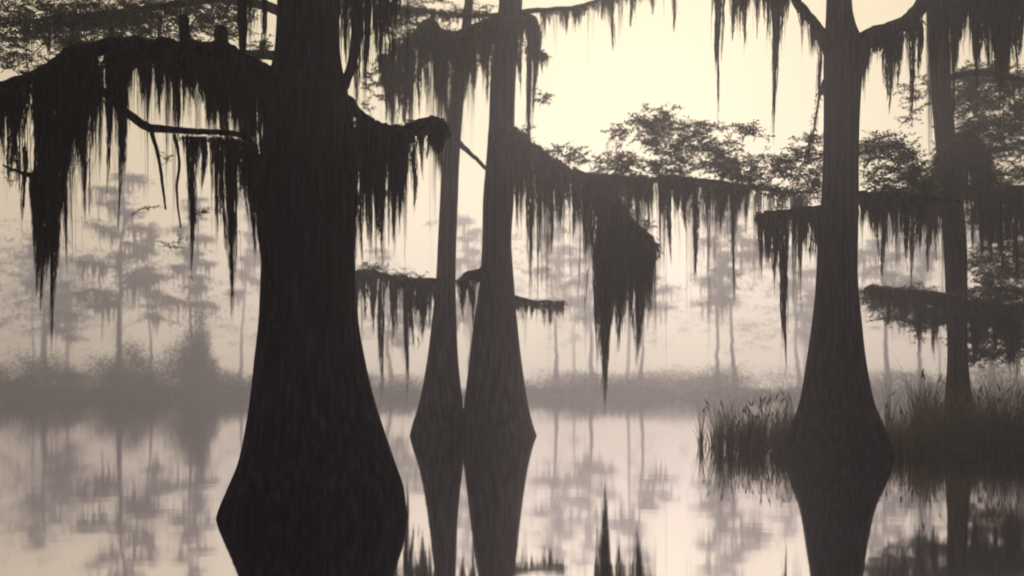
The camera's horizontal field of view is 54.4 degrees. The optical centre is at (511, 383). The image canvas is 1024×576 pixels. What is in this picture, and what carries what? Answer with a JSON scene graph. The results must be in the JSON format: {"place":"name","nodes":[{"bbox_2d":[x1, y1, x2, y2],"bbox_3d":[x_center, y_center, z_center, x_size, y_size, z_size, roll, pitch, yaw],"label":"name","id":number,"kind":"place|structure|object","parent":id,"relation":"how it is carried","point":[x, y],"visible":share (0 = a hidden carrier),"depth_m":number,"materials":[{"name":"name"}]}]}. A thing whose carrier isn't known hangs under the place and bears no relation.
{"place":"outdoors","nodes":[
{"label":"outdoors","id":0,"kind":"place"},
{"bbox_2d":[0,397,1023,575],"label":"water","id":1,"kind":"structure","parent":0,"point":[640,486],"depth_m":12.37,"materials":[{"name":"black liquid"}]},
{"bbox_2d":[0,0,276,74],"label":"cypress tree","id":2,"kind":"object","parent":1,"relation":"on","point":[53,14],"visible":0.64,"depth_m":18.46,"materials":[{"name":"green plant"}]},
{"bbox_2d":[15,7,192,61],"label":"spanish moss","id":3,"kind":"object","parent":2,"relation":"attached to","point":[76,32],"visible":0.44,"depth_m":18.69,"materials":[{"name":"black plant"}]},
{"bbox_2d":[0,0,446,530],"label":"cypress tree","id":4,"kind":"object","parent":1,"relation":"in","point":[316,454],"visible":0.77,"depth_m":10.55,"materials":[{"name":"brown plant"}]},
{"bbox_2d":[0,70,46,235],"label":"spanish moss","id":5,"kind":"object","parent":4,"relation":"attached to","point":[12,105],"visible":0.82,"depth_m":10.93,"materials":[{"name":"black plant"}]},
{"bbox_2d":[29,159,63,346],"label":"spanish moss","id":6,"kind":"object","parent":4,"relation":"attached to","point":[40,235],"visible":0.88,"depth_m":10.95,"materials":[{"name":"black plant"}]},
{"bbox_2d":[19,47,101,283],"bbox_3d":[-4.893,-2.409,10.998,0.985,2.757,0.627,0,0,10],"label":"spanish moss","id":7,"kind":"object","parent":4,"relation":"attached to","point":[53,133],"visible":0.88,"depth_m":10.89,"materials":[{"name":"black plant"}]},
{"bbox_2d":[81,76,113,217],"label":"spanish moss","id":8,"kind":"object","parent":4,"relation":"attached to","point":[106,103],"visible":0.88,"depth_m":10.78,"materials":[{"name":"black plant"}]},
{"bbox_2d":[46,60,240,271],"bbox_3d":[-4.218,-2.681,11.557,2.172,2.998,3.941,0,0,-23],"label":"spanish moss","id":9,"kind":"object","parent":4,"relation":"attached to","point":[101,80],"visible":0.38,"depth_m":11.11,"materials":[{"name":"black plant"}]},
{"bbox_2d":[101,43,263,228],"bbox_3d":[-3.578,-2.746,11.027,1.963,2.371,1.354,0,0,-11],"label":"spanish moss","id":10,"kind":"object","parent":4,"relation":"attached to","point":[122,61],"visible":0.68,"depth_m":10.90,"materials":[{"name":"black plant"}]},
{"bbox_2d":[178,133,210,281],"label":"spanish moss","id":11,"kind":"object","parent":4,"relation":"hanging from","point":[193,144],"visible":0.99,"depth_m":10.66,"materials":[{"name":"black plant"}]},
{"bbox_2d":[163,0,267,61],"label":"spanish moss","id":12,"kind":"object","parent":4,"relation":"attached to","point":[251,6],"visible":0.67,"depth_m":11.38,"materials":[{"name":"black plant"}]},
{"bbox_2d":[207,134,241,328],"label":"spanish moss","id":13,"kind":"object","parent":4,"relation":"attached to","point":[227,161],"visible":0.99,"depth_m":10.66,"materials":[{"name":"black plant"}]},
{"bbox_2d":[203,60,264,165],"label":"spanish moss","id":14,"kind":"object","parent":4,"relation":"attached to","point":[254,121],"visible":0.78,"depth_m":10.83,"materials":[{"name":"black plant"}]},
{"bbox_2d":[239,141,273,328],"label":"spanish moss","id":15,"kind":"object","parent":4,"relation":"attached to","point":[249,159],"visible":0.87,"depth_m":10.54,"materials":[{"name":"black plant"}]},
{"bbox_2d":[259,69,358,269],"bbox_3d":[-2.128,-2.227,10.473,1.047,2.286,0.472,0,0,0],"label":"spanish moss","id":16,"kind":"object","parent":4,"relation":"attached to","point":[326,92],"visible":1,"depth_m":10.45,"materials":[{"name":"black plant"}]},
{"bbox_2d":[281,0,344,106],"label":"spanish moss","id":17,"kind":"object","parent":4,"relation":"attached to","point":[288,11],"visible":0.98,"depth_m":10.56,"materials":[{"name":"black plant"}]},
{"bbox_2d":[343,0,399,106],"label":"spanish moss","id":18,"kind":"object","parent":4,"relation":"attached to","point":[386,18],"visible":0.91,"depth_m":11.22,"materials":[{"name":"black plant"}]},
{"bbox_2d":[339,0,409,120],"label":"spanish moss","id":19,"kind":"object","parent":4,"relation":"attached to","point":[398,28],"visible":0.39,"depth_m":11.50,"materials":[{"name":"black plant"}]},
{"bbox_2d":[355,118,410,268],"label":"spanish moss","id":20,"kind":"object","parent":4,"relation":"hanging from","point":[381,155],"visible":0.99,"depth_m":10.90,"materials":[{"name":"black plant"}]},
{"bbox_2d":[401,116,451,211],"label":"spanish moss","id":21,"kind":"object","parent":4,"relation":"attached to","point":[438,128],"visible":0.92,"depth_m":10.93,"materials":[{"name":"black plant"}]},
{"bbox_2d":[379,0,486,436],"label":"cypress tree","id":22,"kind":"object","parent":1,"relation":"in","point":[439,412],"visible":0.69,"depth_m":28.29,"materials":[{"name":"brown plant"}]},
{"bbox_2d":[355,268,447,401],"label":"spanish moss","id":23,"kind":"object","parent":22,"relation":"attached to","point":[426,292],"visible":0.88,"depth_m":28.11,"materials":[{"name":"grey plant"}]},
{"bbox_2d":[358,0,811,437],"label":"cypress tree","id":24,"kind":"object","parent":1,"relation":"on","point":[496,403],"visible":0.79,"depth_m":27.81,"materials":[{"name":"brown plant"}]},
{"bbox_2d":[376,67,421,124],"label":"spanish moss","id":25,"kind":"object","parent":24,"relation":"attached to","point":[406,82],"visible":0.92,"depth_m":27.65,"materials":[{"name":"grey plant"}]},
{"bbox_2d":[375,29,430,120],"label":"spanish moss","id":26,"kind":"object","parent":24,"relation":"hanging from","point":[405,59],"visible":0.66,"depth_m":27.92,"materials":[{"name":"grey plant"}]},
{"bbox_2d":[385,30,479,212],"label":"spanish moss","id":27,"kind":"object","parent":24,"relation":"hanging from","point":[431,81],"visible":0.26,"depth_m":28.09,"materials":[{"name":"grey plant"}]},
{"bbox_2d":[377,4,489,37],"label":"spanish moss","id":28,"kind":"object","parent":24,"relation":"attached to","point":[432,15],"visible":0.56,"depth_m":27.97,"materials":[{"name":"grey plant"}]},
{"bbox_2d":[419,22,490,145],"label":"spanish moss","id":29,"kind":"object","parent":24,"relation":"attached to","point":[434,37],"visible":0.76,"depth_m":27.81,"materials":[{"name":"grey plant"}]},
{"bbox_2d":[453,267,490,330],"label":"spanish moss","id":30,"kind":"object","parent":24,"relation":"hanging from","point":[469,281],"visible":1,"depth_m":27.81,"materials":[{"name":"grey plant"}]},
{"bbox_2d":[480,14,542,140],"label":"spanish moss","id":31,"kind":"object","parent":24,"relation":"attached to","point":[497,28],"visible":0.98,"depth_m":27.52,"materials":[{"name":"grey plant"}]},
{"bbox_2d":[526,46,529,137],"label":"spanish moss","id":32,"kind":"object","parent":24,"relation":"hanging from","point":[527,91],"visible":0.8,"depth_m":27.60,"materials":[{"name":"grey plant"}]},
{"bbox_2d":[492,124,566,299],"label":"spanish moss","id":33,"kind":"object","parent":24,"relation":"attached to","point":[518,149],"visible":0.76,"depth_m":26.99,"materials":[{"name":"grey plant"}]},
{"bbox_2d":[509,296,567,345],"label":"spanish moss","id":34,"kind":"object","parent":24,"relation":"attached to","point":[516,304],"visible":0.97,"depth_m":27.78,"materials":[{"name":"grey plant"}]},
{"bbox_2d":[525,48,551,73],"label":"spanish moss","id":35,"kind":"object","parent":24,"relation":"attached to","point":[543,56],"visible":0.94,"depth_m":27.29,"materials":[{"name":"grey plant"}]},
{"bbox_2d":[519,153,640,382],"bbox_3d":[1.930,-3.268,27.215,3.577,6.873,3.775,0,0,0],"label":"spanish moss","id":36,"kind":"object","parent":24,"relation":"hanging from","point":[546,222],"visible":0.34,"depth_m":27.05,"materials":[{"name":"grey plant"}]},
{"bbox_2d":[533,0,676,65],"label":"spanish moss","id":37,"kind":"object","parent":24,"relation":"attached to","point":[579,10],"visible":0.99,"depth_m":28.04,"materials":[{"name":"grey plant"}]},
{"bbox_2d":[548,163,664,352],"bbox_3d":[2.444,-3.100,25.385,3.091,5.225,1.991,0,0,0],"label":"spanish moss","id":38,"kind":"object","parent":24,"relation":"hanging from","point":[592,193],"visible":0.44,"depth_m":25.33,"materials":[{"name":"grey plant"}]},
{"bbox_2d":[584,198,639,411],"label":"spanish moss","id":39,"kind":"object","parent":24,"relation":"hanging from","point":[612,254],"visible":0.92,"depth_m":24.30,"materials":[{"name":"grey plant"}]},
{"bbox_2d":[624,232,651,364],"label":"spanish moss","id":40,"kind":"object","parent":24,"relation":"hanging from","point":[638,282],"visible":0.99,"depth_m":23.93,"materials":[{"name":"grey plant"}]},
{"bbox_2d":[592,173,756,280],"bbox_3d":[4.407,-4.303,27.239,4.698,3.232,1.942,0,0,0],"label":"spanish moss","id":41,"kind":"object","parent":24,"relation":"attached to","point":[663,188],"visible":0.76,"depth_m":27.08,"materials":[{"name":"grey plant"}]},
{"bbox_2d":[641,175,809,374],"bbox_3d":[5.580,-2.633,27.584,5.621,6.786,3.379,0,0,-19],"label":"spanish moss","id":42,"kind":"object","parent":24,"relation":"hanging from","point":[799,201],"visible":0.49,"depth_m":27.42,"materials":[{"name":"grey plant"}]},
{"bbox_2d":[3,387,1020,398],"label":"shore","id":43,"kind":"structure","parent":0,"point":[464,389],"depth_m":215.19,"materials":[{"name":"grey soil"}]},
{"bbox_2d":[0,342,91,395],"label":"shrub","id":44,"kind":"object","parent":43,"relation":"on","point":[35,373],"visible":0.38,"depth_m":107.63,"materials":[{"name":"grey plant"}]},
{"bbox_2d":[1,345,103,394],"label":"shrub","id":45,"kind":"object","parent":43,"relation":"on","point":[68,363],"visible":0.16,"depth_m":112.83,"materials":[{"name":"grey plant"}]},
{"bbox_2d":[11,234,101,368],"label":"misty cypress","id":46,"kind":"object","parent":43,"relation":"on","point":[69,317],"visible":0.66,"depth_m":171.31,"materials":[{"name":"grey plant"}]},
{"bbox_2d":[31,348,142,396],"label":"shrub","id":47,"kind":"object","parent":43,"relation":"on","point":[73,378],"visible":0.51,"depth_m":105.54,"materials":[{"name":"grey plant"}]},
{"bbox_2d":[58,169,181,372],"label":"misty cypress","id":48,"kind":"object","parent":43,"relation":"on","point":[146,279],"visible":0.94,"depth_m":139.78,"materials":[{"name":"grey plant"}]},
{"bbox_2d":[68,335,174,396],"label":"shrub","id":49,"kind":"object","parent":43,"relation":"on","point":[130,364],"visible":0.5,"depth_m":105.32,"materials":[{"name":"grey plant"}]},
{"bbox_2d":[123,233,176,382],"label":"misty cypress","id":50,"kind":"object","parent":43,"relation":"on","point":[157,318],"visible":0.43,"depth_m":156.37,"materials":[{"name":"grey plant"}]},
{"bbox_2d":[126,330,212,397],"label":"shrub","id":51,"kind":"object","parent":43,"relation":"on","point":[178,361],"visible":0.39,"depth_m":102.16,"materials":[{"name":"grey plant"}]},
{"bbox_2d":[147,196,221,381],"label":"misty cypress","id":52,"kind":"object","parent":43,"relation":"on","point":[196,289],"visible":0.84,"depth_m":139.59,"materials":[{"name":"grey plant"}]},
{"bbox_2d":[174,299,223,398],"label":"shrub","id":53,"kind":"object","parent":43,"relation":"on","point":[200,366],"visible":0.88,"depth_m":99.51,"materials":[{"name":"grey plant"}]},
{"bbox_2d":[187,366,251,392],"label":"shrub","id":54,"kind":"object","parent":43,"relation":"on","point":[230,377],"visible":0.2,"depth_m":117.18,"materials":[{"name":"grey plant"}]},
{"bbox_2d":[220,193,260,380],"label":"misty cypress","id":55,"kind":"object","parent":43,"relation":"on","point":[250,260],"visible":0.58,"depth_m":181.93,"materials":[{"name":"grey plant"}]},
{"bbox_2d":[356,247,432,390],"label":"misty cypress","id":56,"kind":"object","parent":43,"relation":"on","point":[398,339],"visible":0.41,"depth_m":177.68,"materials":[{"name":"grey plant"}]},
{"bbox_2d":[368,369,423,393],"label":"shrub","id":57,"kind":"object","parent":43,"relation":"on","point":[412,381],"visible":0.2,"depth_m":125.61,"materials":[{"name":"grey plant"}]},
{"bbox_2d":[456,212,481,366],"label":"misty cypress","id":58,"kind":"object","parent":43,"relation":"on","point":[473,233],"visible":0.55,"depth_m":177.87,"materials":[{"name":"grey plant"}]},
{"bbox_2d":[0,217,1022,383],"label":"wood","id":59,"kind":"object","parent":43,"relation":"on","point":[18,303],"visible":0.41,"depth_m":238.36,"materials":[{"name":"grey plant"}]},
{"bbox_2d":[0,373,1022,399],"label":"undergrowth","id":60,"kind":"object","parent":43,"relation":"on","point":[45,394],"visible":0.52,"depth_m":99.37,"materials":[{"name":"grey plant"}]},
{"bbox_2d":[521,201,589,387],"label":"misty cypress","id":61,"kind":"object","parent":43,"relation":"on","point":[559,253],"visible":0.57,"depth_m":171.59,"materials":[{"name":"grey plant"}]},
{"bbox_2d":[524,363,638,394],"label":"shrub","id":62,"kind":"object","parent":43,"relation":"on","point":[579,380],"visible":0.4,"depth_m":122.55,"materials":[{"name":"grey plant"}]},
{"bbox_2d":[555,214,627,389],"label":"misty cypress","id":63,"kind":"object","parent":43,"relation":"on","point":[587,318],"visible":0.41,"depth_m":190.04,"materials":[{"name":"grey plant"}]},
{"bbox_2d":[538,367,684,393],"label":"shrub","id":64,"kind":"object","parent":43,"relation":"on","point":[587,373],"visible":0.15,"depth_m":125.47,"materials":[{"name":"grey plant"}]},
{"bbox_2d":[590,209,685,387],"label":"misty cypress","id":65,"kind":"object","parent":43,"relation":"on","point":[659,290],"visible":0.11,"depth_m":159.35,"materials":[{"name":"grey plant"}]},
{"bbox_2d":[601,364,760,393],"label":"shrub","id":66,"kind":"object","parent":43,"relation":"on","point":[642,383],"visible":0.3,"depth_m":122.80,"materials":[{"name":"grey plant"}]},
{"bbox_2d":[684,195,750,385],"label":"misty cypress","id":67,"kind":"object","parent":43,"relation":"on","point":[723,259],"visible":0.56,"depth_m":146.72,"materials":[{"name":"grey plant"}]},
{"bbox_2d":[654,359,804,394],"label":"shrub","id":68,"kind":"object","parent":43,"relation":"on","point":[715,380],"visible":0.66,"depth_m":117.51,"materials":[{"name":"grey plant"}]},
{"bbox_2d":[687,194,790,384],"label":"misty cypress","id":69,"kind":"object","parent":43,"relation":"on","point":[749,255],"visible":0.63,"depth_m":142.72,"materials":[{"name":"grey plant"}]},
{"bbox_2d":[762,245,814,390],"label":"misty cypress","id":70,"kind":"object","parent":43,"relation":"on","point":[805,317],"visible":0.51,"depth_m":184.82,"materials":[{"name":"grey plant"}]},
{"bbox_2d":[798,189,879,322],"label":"misty cypress","id":71,"kind":"object","parent":43,"relation":"on","point":[814,273],"visible":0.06,"depth_m":160.67,"materials":[{"name":"grey plant"}]},
{"bbox_2d":[858,211,924,388],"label":"misty cypress","id":72,"kind":"object","parent":43,"relation":"on","point":[890,277],"visible":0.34,"depth_m":139.74,"materials":[{"name":"grey plant"}]},
{"bbox_2d":[868,366,944,393],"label":"shrub","id":73,"kind":"object","parent":43,"relation":"on","point":[898,378],"visible":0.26,"depth_m":115.12,"materials":[{"name":"grey plant"}]},
{"bbox_2d":[886,214,944,386],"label":"misty cypress","id":74,"kind":"object","parent":43,"relation":"on","point":[921,269],"visible":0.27,"depth_m":163.73,"materials":[{"name":"grey plant"}]},
{"bbox_2d":[906,349,1023,397],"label":"shrub","id":75,"kind":"object","parent":43,"relation":"on","point":[987,374],"visible":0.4,"depth_m":105.36,"materials":[{"name":"grey plant"}]},
{"bbox_2d":[964,133,1005,392],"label":"misty cypress","id":76,"kind":"object","parent":43,"relation":"on","point":[976,235],"visible":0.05,"depth_m":140.05,"materials":[{"name":"grey plant"}]},
{"bbox_2d":[974,239,1023,303],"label":"misty cypress","id":77,"kind":"object","parent":43,"relation":"on","point":[1012,279],"visible":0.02,"depth_m":156.77,"materials":[{"name":"grey plant"}]},
{"bbox_2d":[0,0,1023,386],"label":"sky","id":78,"kind":"structure","parent":0,"point":[653,64],"materials":[{"name":"beige"}]},
{"bbox_2d":[735,434,1023,454],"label":"mud bank","id":79,"kind":"structure","parent":0,"point":[969,451],"depth_m":21.10,"materials":[{"name":"brown soil"}]},
{"bbox_2d":[689,379,799,451],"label":"marsh grass","id":80,"kind":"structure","parent":79,"relation":"on","point":[753,436],"depth_m":22.59,"materials":[{"name":"plant"}]},
{"bbox_2d":[705,0,960,459],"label":"cypress tree","id":81,"kind":"object","parent":79,"relation":"on","point":[837,416],"visible":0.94,"depth_m":20.21,"materials":[{"name":"brown plant"}]},
{"bbox_2d":[711,0,790,149],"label":"spanish moss","id":82,"kind":"object","parent":81,"relation":"attached to","point":[776,7],"visible":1,"depth_m":20.39,"materials":[{"name":"grey plant"}]},
{"bbox_2d":[754,204,827,379],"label":"spanish moss","id":83,"kind":"object","parent":81,"relation":"hanging from","point":[770,224],"visible":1,"depth_m":20.08,"materials":[{"name":"grey plant"}]},
{"bbox_2d":[796,7,825,113],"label":"spanish moss","id":84,"kind":"object","parent":81,"relation":"attached to","point":[812,30],"visible":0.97,"depth_m":20.26,"materials":[{"name":"grey plant"}]},
{"bbox_2d":[803,82,825,162],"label":"spanish moss","id":85,"kind":"object","parent":81,"relation":"attached to","point":[822,87],"visible":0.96,"depth_m":20.14,"materials":[{"name":"grey plant"}]},
{"bbox_2d":[858,15,925,124],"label":"spanish moss","id":86,"kind":"object","parent":81,"relation":"hanging from","point":[892,46],"visible":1,"depth_m":20.31,"materials":[{"name":"grey plant"}]},
{"bbox_2d":[859,192,937,284],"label":"spanish moss","id":87,"kind":"object","parent":81,"relation":"attached to","point":[873,205],"visible":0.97,"depth_m":20.81,"materials":[{"name":"grey plant"}]},
{"bbox_2d":[925,0,1023,164],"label":"spanish moss","id":88,"kind":"object","parent":81,"relation":"attached to","point":[999,24],"visible":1,"depth_m":21.55,"materials":[{"name":"grey plant"}]},
{"bbox_2d":[781,349,1023,456],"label":"marsh grass","id":89,"kind":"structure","parent":79,"relation":"on","point":[997,431],"depth_m":21.93,"materials":[{"name":"plant"}]},
{"bbox_2d":[859,13,1023,425],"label":"cypress tree","id":90,"kind":"object","parent":79,"relation":"on","point":[957,290],"visible":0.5,"depth_m":28.54,"materials":[{"name":"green plant"}]},
{"bbox_2d":[871,190,940,288],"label":"spanish moss","id":91,"kind":"object","parent":90,"relation":"hanging from","point":[927,228],"visible":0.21,"depth_m":26.41,"materials":[{"name":"grey plant"}]},
{"bbox_2d":[862,284,953,360],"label":"spanish moss","id":92,"kind":"object","parent":90,"relation":"attached to","point":[900,299],"visible":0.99,"depth_m":26.59,"materials":[{"name":"grey plant"}]},
{"bbox_2d":[921,130,1000,293],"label":"spanish moss","id":93,"kind":"object","parent":90,"relation":"hanging from","point":[957,171],"visible":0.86,"depth_m":25.78,"materials":[{"name":"grey plant"}]},
{"bbox_2d":[951,301,1023,417],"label":"spanish moss","id":94,"kind":"object","parent":90,"relation":"attached to","point":[1006,321],"visible":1,"depth_m":26.19,"materials":[{"name":"grey plant"}]},
{"bbox_2d":[976,186,1023,291],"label":"spanish moss","id":95,"kind":"object","parent":90,"relation":"hanging from","point":[1009,206],"visible":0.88,"depth_m":26.54,"materials":[{"name":"grey plant"}]}
]}

